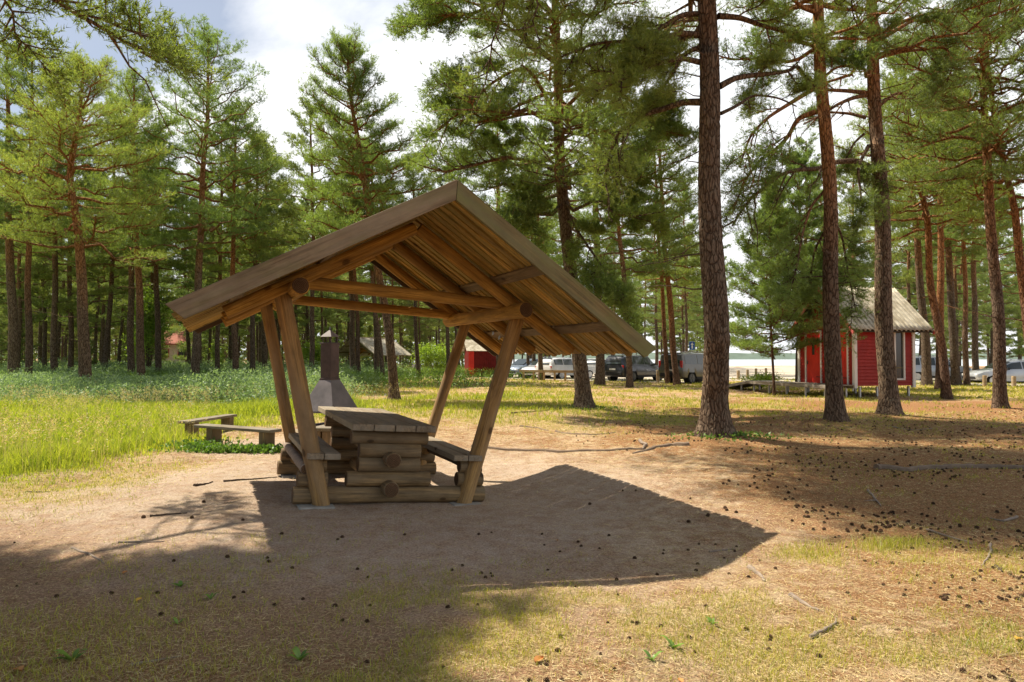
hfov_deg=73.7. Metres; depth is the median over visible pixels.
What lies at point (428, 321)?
pine tree
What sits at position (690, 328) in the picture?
pine tree
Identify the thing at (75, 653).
sprout
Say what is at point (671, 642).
sprout
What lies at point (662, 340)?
pine tree
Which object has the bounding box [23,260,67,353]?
pine tree
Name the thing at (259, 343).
pine tree
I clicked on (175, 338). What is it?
house
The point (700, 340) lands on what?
pine tree
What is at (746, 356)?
shore
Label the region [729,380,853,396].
deck
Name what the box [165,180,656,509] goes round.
picnic shelter
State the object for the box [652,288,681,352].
pine tree
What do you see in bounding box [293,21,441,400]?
pine tree
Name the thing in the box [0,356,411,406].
shrubs
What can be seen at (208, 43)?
pine tree
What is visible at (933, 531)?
fallen branch
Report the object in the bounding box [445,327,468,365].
pine tree
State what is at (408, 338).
pine tree
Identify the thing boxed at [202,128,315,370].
pine tree
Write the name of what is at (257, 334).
pine tree
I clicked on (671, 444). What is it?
root
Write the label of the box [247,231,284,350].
pine tree
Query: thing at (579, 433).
root
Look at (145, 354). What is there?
young pine
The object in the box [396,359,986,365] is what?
lake
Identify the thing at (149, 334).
young pine
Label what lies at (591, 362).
parked car
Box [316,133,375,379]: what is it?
pine tree
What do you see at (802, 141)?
pine tree
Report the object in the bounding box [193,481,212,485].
fallen branch
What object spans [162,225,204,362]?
pine tree
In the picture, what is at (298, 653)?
sprout
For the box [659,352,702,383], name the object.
parked car
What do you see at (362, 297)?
pine tree
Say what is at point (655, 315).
pine tree
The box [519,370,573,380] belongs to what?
rail fence
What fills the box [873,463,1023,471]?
root
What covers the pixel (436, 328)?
pine tree
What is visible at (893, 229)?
pine tree
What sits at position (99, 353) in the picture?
pine tree
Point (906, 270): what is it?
pine tree
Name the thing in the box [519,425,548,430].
root
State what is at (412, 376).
undergrowth
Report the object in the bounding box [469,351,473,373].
door
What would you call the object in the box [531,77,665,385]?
pine tree
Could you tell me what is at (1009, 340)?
pine tree
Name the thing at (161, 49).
pine tree
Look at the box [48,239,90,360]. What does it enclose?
pine tree
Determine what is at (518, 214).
pine tree
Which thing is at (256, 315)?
pine tree
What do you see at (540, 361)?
pine tree
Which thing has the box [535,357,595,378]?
parked car
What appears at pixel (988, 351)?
pine tree
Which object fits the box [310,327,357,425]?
fire hood
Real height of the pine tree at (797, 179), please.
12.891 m
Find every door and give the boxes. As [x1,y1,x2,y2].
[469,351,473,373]
[807,332,819,382]
[840,332,846,383]
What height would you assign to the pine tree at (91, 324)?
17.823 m
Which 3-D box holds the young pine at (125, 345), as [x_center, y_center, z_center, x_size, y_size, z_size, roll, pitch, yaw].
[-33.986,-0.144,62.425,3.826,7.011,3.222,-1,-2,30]
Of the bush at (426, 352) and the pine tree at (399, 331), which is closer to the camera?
the bush at (426, 352)
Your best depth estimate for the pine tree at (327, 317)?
58.76 m
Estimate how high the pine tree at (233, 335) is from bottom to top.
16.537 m
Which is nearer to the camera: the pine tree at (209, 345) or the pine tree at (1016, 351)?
the pine tree at (209, 345)
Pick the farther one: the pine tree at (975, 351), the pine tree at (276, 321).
the pine tree at (276, 321)
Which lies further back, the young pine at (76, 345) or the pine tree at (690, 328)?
the young pine at (76, 345)
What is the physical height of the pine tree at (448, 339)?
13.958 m
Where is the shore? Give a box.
[33,353,1023,358]
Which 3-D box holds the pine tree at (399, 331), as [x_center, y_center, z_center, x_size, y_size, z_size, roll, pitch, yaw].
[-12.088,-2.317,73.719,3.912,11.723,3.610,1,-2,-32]
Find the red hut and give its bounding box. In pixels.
[792,285,934,396]
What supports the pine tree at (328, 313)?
on the ground at (266, 497)
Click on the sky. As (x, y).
(278, 33)
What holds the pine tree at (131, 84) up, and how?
on the ground at (266, 497)
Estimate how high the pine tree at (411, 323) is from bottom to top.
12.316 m
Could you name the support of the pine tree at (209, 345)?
on the ground at (266, 497)
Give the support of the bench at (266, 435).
on the ground at (266, 497)
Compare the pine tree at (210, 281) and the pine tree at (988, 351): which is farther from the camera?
the pine tree at (988, 351)
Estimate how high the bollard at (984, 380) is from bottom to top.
0.627 m
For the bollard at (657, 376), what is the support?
on the car park
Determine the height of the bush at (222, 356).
2.850 m
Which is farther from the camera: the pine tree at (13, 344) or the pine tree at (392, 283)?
the pine tree at (392, 283)
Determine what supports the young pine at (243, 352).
on the ground at (266, 497)
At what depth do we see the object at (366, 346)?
56.07 m
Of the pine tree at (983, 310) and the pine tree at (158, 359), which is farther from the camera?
the pine tree at (983, 310)
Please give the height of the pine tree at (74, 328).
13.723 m
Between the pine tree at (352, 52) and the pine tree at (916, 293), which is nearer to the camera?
the pine tree at (352, 52)
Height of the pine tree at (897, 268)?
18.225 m
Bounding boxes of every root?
[471,445,642,452]
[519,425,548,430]
[555,430,614,434]
[632,442,689,453]
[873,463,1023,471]
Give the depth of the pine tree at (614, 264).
58.40 m
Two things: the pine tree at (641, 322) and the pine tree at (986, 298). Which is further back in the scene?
the pine tree at (641, 322)
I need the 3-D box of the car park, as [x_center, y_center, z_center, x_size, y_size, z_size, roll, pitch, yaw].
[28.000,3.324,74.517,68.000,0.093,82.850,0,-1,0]
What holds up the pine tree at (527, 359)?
on the ground at (266, 497)
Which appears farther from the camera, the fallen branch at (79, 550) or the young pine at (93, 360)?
the young pine at (93, 360)
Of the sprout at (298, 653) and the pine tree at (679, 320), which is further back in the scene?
the pine tree at (679, 320)
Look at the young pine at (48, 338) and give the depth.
82.81 m
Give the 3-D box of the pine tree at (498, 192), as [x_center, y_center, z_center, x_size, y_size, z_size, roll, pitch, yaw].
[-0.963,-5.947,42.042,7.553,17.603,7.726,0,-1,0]
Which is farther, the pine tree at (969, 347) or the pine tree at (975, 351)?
the pine tree at (969, 347)
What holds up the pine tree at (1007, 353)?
on the ground at (266, 497)
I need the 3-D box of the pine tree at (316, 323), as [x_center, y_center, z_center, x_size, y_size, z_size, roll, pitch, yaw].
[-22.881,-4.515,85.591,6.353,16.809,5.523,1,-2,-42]
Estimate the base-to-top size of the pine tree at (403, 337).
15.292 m
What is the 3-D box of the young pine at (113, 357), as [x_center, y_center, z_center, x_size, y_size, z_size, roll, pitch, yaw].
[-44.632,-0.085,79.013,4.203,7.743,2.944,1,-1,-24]
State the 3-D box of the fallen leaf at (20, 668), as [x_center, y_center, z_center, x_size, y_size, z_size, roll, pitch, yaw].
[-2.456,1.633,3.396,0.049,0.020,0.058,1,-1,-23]
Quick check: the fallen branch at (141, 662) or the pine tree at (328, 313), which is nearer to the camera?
the fallen branch at (141, 662)
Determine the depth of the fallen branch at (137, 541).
5.49 m
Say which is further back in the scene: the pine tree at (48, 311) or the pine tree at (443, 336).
the pine tree at (443, 336)
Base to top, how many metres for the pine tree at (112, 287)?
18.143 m
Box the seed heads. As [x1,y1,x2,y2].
[0,376,664,479]
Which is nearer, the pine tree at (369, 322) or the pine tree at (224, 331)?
the pine tree at (224, 331)
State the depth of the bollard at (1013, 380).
35.39 m
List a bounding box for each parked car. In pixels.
[508,359,531,377]
[521,359,537,377]
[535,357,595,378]
[587,358,605,374]
[605,354,661,380]
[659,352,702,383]
[915,355,971,379]
[962,359,1023,382]
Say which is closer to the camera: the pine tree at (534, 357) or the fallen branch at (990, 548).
the fallen branch at (990, 548)
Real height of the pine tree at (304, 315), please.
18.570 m
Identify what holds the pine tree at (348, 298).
on the ground at (266, 497)
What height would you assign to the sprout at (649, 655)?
0.047 m
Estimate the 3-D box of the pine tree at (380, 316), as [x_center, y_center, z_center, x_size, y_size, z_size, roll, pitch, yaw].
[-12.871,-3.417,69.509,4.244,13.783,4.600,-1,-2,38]
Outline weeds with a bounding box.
[137,403,831,454]
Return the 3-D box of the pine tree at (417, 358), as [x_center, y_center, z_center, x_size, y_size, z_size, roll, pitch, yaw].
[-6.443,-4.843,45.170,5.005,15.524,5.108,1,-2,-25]
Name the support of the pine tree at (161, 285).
on the ground at (266, 497)
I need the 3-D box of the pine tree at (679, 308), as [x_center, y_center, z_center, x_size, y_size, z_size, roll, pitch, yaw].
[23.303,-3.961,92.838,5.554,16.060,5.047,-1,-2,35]
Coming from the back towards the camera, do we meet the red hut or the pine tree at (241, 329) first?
the pine tree at (241, 329)
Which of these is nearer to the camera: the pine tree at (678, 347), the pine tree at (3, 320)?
the pine tree at (3, 320)
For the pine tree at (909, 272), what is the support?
on the ground at (266, 497)
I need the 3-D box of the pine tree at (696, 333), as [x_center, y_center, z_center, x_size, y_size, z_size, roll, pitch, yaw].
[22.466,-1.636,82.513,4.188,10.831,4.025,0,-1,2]
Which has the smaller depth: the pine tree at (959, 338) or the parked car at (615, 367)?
the parked car at (615, 367)
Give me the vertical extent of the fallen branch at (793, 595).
0.043 m
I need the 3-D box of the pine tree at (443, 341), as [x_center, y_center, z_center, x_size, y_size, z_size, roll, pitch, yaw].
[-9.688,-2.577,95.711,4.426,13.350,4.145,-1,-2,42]
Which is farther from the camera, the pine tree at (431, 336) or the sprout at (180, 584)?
the pine tree at (431, 336)
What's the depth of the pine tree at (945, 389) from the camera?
25.92 m
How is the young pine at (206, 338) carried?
on the ground at (266, 497)
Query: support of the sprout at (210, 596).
on the ground at (266, 497)
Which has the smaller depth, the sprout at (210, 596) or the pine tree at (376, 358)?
the sprout at (210, 596)
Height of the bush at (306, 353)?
3.246 m
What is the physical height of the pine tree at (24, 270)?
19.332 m
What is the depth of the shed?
54.08 m
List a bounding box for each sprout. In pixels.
[54,648,87,660]
[171,580,187,586]
[172,617,184,623]
[203,592,218,598]
[287,646,309,659]
[644,650,663,660]
[660,635,683,647]
[706,616,717,623]
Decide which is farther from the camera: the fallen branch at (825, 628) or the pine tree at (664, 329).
the pine tree at (664, 329)
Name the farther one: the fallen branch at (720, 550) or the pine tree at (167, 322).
the pine tree at (167, 322)
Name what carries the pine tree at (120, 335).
on the ground at (266, 497)
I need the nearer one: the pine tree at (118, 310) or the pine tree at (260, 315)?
the pine tree at (260, 315)
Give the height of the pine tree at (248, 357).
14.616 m
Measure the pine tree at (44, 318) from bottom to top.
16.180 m
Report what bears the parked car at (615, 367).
on the car park
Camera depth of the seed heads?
11.65 m
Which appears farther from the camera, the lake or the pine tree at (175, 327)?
the lake
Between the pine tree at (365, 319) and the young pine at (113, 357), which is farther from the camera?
the pine tree at (365, 319)
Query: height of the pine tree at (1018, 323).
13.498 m
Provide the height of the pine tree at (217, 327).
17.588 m
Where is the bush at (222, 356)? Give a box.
[208,340,227,367]
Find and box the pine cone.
[959,667,965,672]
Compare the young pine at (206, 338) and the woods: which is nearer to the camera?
the young pine at (206, 338)
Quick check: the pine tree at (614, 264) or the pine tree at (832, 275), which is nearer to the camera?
the pine tree at (832, 275)
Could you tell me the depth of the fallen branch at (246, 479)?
8.21 m
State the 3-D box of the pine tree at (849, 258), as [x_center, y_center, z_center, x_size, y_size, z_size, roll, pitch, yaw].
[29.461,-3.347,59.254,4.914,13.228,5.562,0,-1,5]
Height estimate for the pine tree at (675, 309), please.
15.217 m
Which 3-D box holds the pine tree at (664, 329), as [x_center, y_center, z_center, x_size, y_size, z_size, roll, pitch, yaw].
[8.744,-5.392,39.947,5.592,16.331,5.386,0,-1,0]
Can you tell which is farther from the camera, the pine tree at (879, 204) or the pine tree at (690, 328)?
the pine tree at (690, 328)
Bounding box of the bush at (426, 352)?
[408,340,451,372]
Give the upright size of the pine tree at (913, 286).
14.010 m
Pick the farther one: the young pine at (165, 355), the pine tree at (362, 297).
the young pine at (165, 355)
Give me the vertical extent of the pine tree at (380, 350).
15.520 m
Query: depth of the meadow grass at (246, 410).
14.46 m
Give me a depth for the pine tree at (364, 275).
83.30 m
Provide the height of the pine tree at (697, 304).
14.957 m
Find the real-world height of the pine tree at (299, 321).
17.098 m
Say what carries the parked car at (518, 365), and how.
on the car park
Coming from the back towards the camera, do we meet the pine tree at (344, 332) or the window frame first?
the pine tree at (344, 332)
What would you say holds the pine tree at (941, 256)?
on the ground at (266, 497)
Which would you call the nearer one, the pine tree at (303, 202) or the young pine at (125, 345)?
the pine tree at (303, 202)
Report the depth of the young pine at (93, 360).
52.93 m
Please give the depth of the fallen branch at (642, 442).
11.68 m
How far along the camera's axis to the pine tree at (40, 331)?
58.96 m
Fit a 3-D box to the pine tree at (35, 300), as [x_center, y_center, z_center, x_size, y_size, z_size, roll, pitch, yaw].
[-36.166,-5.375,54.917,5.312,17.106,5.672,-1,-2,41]
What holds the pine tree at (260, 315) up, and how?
on the ground at (266, 497)
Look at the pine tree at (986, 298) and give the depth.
58.98 m
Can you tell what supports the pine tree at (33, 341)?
on the ground at (266, 497)
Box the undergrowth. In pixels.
[0,362,549,388]
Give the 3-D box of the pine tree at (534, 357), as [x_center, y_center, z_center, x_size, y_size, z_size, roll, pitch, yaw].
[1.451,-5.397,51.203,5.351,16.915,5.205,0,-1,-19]
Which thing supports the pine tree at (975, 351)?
on the ground at (266, 497)
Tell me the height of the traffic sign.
2.650 m
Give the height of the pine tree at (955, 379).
17.542 m
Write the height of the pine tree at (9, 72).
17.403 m
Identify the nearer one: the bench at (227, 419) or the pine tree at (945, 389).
the bench at (227, 419)
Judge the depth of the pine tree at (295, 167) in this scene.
41.75 m
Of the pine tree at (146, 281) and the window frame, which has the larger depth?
the pine tree at (146, 281)
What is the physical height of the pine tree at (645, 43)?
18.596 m
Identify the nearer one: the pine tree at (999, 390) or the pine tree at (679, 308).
the pine tree at (999, 390)
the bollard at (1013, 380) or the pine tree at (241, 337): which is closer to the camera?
the bollard at (1013, 380)
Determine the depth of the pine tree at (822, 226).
53.91 m
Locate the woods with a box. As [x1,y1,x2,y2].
[0,296,463,364]
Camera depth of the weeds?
11.19 m
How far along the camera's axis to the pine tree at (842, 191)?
48.48 m
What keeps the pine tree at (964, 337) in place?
on the ground at (266, 497)
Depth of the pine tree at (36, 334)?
85.32 m
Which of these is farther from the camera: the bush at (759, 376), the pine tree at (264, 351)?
the pine tree at (264, 351)
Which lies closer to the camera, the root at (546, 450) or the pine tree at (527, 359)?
the root at (546, 450)
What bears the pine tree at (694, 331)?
on the ground at (266, 497)
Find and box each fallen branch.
[70,546,104,563]
[118,541,163,542]
[131,655,180,665]
[150,512,186,516]
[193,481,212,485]
[223,477,275,481]
[638,438,647,449]
[709,548,734,551]
[747,564,764,581]
[788,592,819,610]
[809,618,836,638]
[865,489,880,505]
[926,529,971,543]
[981,543,992,565]
[990,515,1018,521]
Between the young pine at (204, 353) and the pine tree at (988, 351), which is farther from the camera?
the pine tree at (988, 351)
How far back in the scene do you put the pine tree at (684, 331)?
107.55 m
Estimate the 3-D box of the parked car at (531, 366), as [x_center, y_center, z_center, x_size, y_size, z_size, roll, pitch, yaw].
[2.447,2.065,50.969,2.120,1.512,4.131,-1,-2,38]
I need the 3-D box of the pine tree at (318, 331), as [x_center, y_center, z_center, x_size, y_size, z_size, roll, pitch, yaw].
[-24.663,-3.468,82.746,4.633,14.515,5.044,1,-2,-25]
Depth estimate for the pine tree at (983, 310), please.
50.66 m
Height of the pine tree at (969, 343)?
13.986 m
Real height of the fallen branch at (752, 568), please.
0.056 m
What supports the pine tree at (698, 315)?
on the ground at (266, 497)
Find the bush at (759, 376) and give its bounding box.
[732,370,784,388]
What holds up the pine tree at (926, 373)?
on the ground at (266, 497)
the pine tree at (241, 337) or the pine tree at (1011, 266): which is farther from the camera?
the pine tree at (1011, 266)
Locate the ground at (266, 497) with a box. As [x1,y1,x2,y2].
[0,359,1023,681]
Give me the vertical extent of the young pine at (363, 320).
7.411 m
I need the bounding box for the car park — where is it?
[460,366,1023,385]
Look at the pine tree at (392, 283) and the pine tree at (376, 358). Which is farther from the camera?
the pine tree at (392, 283)
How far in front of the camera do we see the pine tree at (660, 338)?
90.28 m
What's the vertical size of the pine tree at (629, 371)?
16.065 m
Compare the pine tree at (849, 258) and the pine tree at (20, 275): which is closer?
the pine tree at (20, 275)
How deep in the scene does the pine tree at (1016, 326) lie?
60.30 m
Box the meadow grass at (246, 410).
[0,389,693,501]
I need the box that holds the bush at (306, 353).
[301,335,328,365]
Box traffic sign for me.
[689,341,694,352]
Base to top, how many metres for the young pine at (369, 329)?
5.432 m
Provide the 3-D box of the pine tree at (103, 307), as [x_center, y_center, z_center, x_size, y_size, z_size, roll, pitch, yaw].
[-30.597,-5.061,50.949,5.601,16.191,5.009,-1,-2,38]
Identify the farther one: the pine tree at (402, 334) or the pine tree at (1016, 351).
the pine tree at (402, 334)
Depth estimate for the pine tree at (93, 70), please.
27.94 m
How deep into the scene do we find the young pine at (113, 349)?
106.08 m
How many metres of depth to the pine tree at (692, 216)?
52.01 m
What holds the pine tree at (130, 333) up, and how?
on the ground at (266, 497)
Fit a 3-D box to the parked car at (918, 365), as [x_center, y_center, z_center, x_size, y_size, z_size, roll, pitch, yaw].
[28.360,1.874,45.968,4.661,1.816,2.280,0,-1,10]
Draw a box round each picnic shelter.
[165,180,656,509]
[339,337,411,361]
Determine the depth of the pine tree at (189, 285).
47.66 m
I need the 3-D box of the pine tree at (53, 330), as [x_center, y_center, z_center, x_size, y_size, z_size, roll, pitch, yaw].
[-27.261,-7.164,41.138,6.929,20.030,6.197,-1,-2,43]
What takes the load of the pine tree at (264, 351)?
on the ground at (266, 497)
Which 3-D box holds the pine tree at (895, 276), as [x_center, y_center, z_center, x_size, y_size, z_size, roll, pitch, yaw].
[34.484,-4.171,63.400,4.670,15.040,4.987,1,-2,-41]
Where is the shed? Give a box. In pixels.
[462,340,495,375]
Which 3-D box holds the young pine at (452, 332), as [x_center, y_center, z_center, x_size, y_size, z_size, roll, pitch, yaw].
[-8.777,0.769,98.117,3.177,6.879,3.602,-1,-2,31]
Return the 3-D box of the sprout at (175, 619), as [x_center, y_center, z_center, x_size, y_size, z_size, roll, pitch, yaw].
[-1.954,1.638,3.993,0.076,0.035,0.040,0,-1,-5]
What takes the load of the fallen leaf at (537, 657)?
on the ground at (266, 497)
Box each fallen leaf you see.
[13,665,23,670]
[534,655,543,662]
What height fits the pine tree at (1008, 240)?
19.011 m
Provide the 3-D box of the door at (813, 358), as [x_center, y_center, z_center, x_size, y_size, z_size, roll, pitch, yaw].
[12.685,0.716,28.739,0.109,2.130,0.854,0,-1,-14]
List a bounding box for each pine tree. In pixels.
[0,0,234,137]
[0,37,83,377]
[0,38,97,373]
[0,47,189,382]
[0,143,63,370]
[0,144,66,365]
[0,148,77,367]
[0,237,35,336]
[0,261,16,328]
[1,58,111,370]
[5,221,67,362]
[6,328,38,359]
[13,103,115,369]
[23,179,98,362]
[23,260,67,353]
[33,282,61,352]
[46,284,92,344]
[47,177,112,349]
[47,284,75,360]
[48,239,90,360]
[57,65,191,375]
[58,97,164,369]
[59,90,193,371]
[65,197,127,364]
[72,166,128,362]
[83,13,291,374]
[89,190,149,366]
[90,251,127,361]
[90,271,126,365]
[99,158,174,354]
[100,134,186,365]
[112,128,205,371]
[113,244,170,317]
[147,255,175,348]
[158,170,208,365]
[158,179,227,363]
[161,267,174,354]
[162,99,288,371]
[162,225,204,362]
[170,257,190,344]
[181,111,271,369]
[182,224,228,364]
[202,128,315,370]
[203,157,270,347]
[203,224,256,364]
[215,277,258,350]
[217,136,307,368]
[227,258,255,361]
[238,235,277,365]
[239,190,289,361]
[240,322,255,362]
[241,235,258,360]
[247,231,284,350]
[257,186,309,359]
[257,203,303,348]
[270,95,365,369]
[277,197,318,341]
[277,248,315,338]
[280,190,335,340]
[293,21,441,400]
[294,109,377,370]
[294,193,337,343]
[298,204,345,343]
[298,306,320,351]
[301,201,357,341]
[308,273,347,338]
[314,272,359,357]
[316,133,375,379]
[325,139,395,381]
[328,198,370,363]
[333,262,370,364]
[339,134,410,379]
[340,272,377,336]
[341,266,372,320]
[341,316,346,362]
[368,271,402,362]
[368,274,387,331]
[378,273,413,336]
[382,0,727,409]
[383,283,423,368]
[391,151,435,379]
[391,285,410,366]
[394,285,412,366]
[397,285,440,364]
[398,300,421,366]
[409,318,435,353]
[417,306,450,364]
[419,301,435,371]
[419,302,444,366]
[422,302,443,362]
[428,152,468,365]
[431,326,454,355]
[443,0,882,437]
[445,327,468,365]
[463,123,556,362]
[502,144,577,379]
[506,199,559,363]
[519,165,560,377]
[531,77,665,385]
[554,93,689,387]
[601,224,638,316]
[603,86,700,384]
[616,256,642,353]
[622,128,700,383]
[627,250,660,340]
[631,259,654,355]
[633,196,680,364]
[638,250,677,351]
[646,274,678,354]
[647,297,678,354]
[651,187,702,352]
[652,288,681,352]
[655,0,1023,415]
[659,235,701,352]
[664,258,702,351]
[665,275,688,348]
[667,255,695,352]
[676,289,700,352]
[681,234,740,324]
[683,272,702,350]
[688,293,703,352]
[689,294,703,351]
[690,305,703,352]
[691,0,922,421]
[739,145,862,381]
[767,131,851,321]
[803,186,850,265]
[819,23,1021,398]
[837,151,896,286]
[838,230,871,286]
[842,75,978,385]
[848,167,924,304]
[857,227,901,286]
[859,226,914,296]
[860,0,1023,408]
[869,65,1023,388]
[872,92,1016,385]
[873,161,945,304]
[884,0,1023,337]
[898,240,930,310]
[904,240,948,354]
[904,252,936,349]
[914,223,992,354]
[918,111,1022,385]
[922,163,1023,369]
[924,226,991,363]
[931,244,984,355]
[935,260,980,344]
[948,297,985,358]
[957,252,1014,364]
[958,260,979,365]
[968,195,1023,362]
[968,234,1020,363]
[978,268,1023,360]
[978,314,989,364]
[981,300,1017,357]
[1002,236,1018,356]
[1003,199,1023,358]
[1004,251,1023,356]
[1006,230,1023,328]
[1009,276,1023,355]
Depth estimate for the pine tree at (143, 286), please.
73.30 m
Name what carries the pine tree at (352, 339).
on the ground at (266, 497)
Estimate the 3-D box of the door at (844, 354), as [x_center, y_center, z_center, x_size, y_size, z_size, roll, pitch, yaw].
[13.059,0.681,27.277,0.109,2.130,0.894,0,-1,-14]
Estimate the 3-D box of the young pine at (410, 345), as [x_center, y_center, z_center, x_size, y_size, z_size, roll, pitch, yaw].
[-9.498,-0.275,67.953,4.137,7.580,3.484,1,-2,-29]
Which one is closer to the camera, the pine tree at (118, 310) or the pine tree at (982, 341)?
the pine tree at (118, 310)
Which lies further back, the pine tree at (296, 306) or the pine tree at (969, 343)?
the pine tree at (969, 343)
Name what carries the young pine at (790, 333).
on the ground at (266, 497)
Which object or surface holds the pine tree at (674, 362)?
on the ground at (266, 497)
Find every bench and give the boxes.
[177,414,236,437]
[194,424,281,444]
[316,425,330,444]
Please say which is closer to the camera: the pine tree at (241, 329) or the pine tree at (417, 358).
the pine tree at (417, 358)
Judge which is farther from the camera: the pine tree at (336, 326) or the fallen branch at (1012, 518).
the pine tree at (336, 326)
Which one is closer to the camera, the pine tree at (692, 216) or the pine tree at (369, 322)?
the pine tree at (692, 216)
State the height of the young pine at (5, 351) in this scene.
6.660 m
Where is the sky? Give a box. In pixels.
[0,0,1023,353]
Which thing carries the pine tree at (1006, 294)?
on the ground at (266, 497)
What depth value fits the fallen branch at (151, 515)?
6.39 m
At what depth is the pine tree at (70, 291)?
42.87 m
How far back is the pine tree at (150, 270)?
44.72 m
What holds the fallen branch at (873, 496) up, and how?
on the ground at (266, 497)
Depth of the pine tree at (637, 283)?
69.09 m
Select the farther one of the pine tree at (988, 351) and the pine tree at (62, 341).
the pine tree at (62, 341)
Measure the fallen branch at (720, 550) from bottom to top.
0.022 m
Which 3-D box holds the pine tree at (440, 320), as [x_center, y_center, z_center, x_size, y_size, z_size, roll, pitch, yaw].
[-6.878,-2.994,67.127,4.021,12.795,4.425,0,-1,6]
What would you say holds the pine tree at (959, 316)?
on the ground at (266, 497)
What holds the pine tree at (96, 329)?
on the ground at (266, 497)
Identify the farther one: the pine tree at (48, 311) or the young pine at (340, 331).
the young pine at (340, 331)
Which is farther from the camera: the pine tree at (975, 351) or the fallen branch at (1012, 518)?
the pine tree at (975, 351)
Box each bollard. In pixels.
[656,370,659,381]
[982,375,986,385]
[1011,376,1015,387]
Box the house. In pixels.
[153,331,191,362]
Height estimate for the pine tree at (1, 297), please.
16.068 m
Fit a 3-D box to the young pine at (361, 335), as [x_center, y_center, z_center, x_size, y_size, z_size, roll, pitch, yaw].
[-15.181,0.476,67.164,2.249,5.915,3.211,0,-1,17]
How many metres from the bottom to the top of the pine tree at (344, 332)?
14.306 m
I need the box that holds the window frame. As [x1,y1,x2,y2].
[894,332,905,379]
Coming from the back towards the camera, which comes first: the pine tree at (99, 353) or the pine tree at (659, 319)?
the pine tree at (659, 319)
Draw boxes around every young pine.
[0,295,40,365]
[0,316,7,360]
[42,313,67,361]
[74,334,77,359]
[76,329,97,363]
[110,317,134,360]
[110,336,114,361]
[112,279,181,370]
[115,323,153,359]
[126,325,163,363]
[154,343,170,361]
[171,324,214,364]
[191,329,221,361]
[220,327,247,363]
[328,315,345,361]
[347,319,371,362]
[355,311,372,361]
[360,323,373,362]
[398,301,430,365]
[444,326,462,358]
[725,170,823,394]
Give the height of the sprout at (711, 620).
0.029 m
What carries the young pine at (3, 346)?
on the ground at (266, 497)
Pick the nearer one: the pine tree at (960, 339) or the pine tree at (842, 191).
the pine tree at (842, 191)
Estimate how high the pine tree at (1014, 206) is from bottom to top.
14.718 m
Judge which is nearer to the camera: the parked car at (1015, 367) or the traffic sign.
the parked car at (1015, 367)
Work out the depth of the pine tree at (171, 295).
78.08 m
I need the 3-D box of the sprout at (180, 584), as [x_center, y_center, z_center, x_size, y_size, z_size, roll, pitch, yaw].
[-2.255,1.653,4.644,0.104,0.035,0.069,-1,-2,26]
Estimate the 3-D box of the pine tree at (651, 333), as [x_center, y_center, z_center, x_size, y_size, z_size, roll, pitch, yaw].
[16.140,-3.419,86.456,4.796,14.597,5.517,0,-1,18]

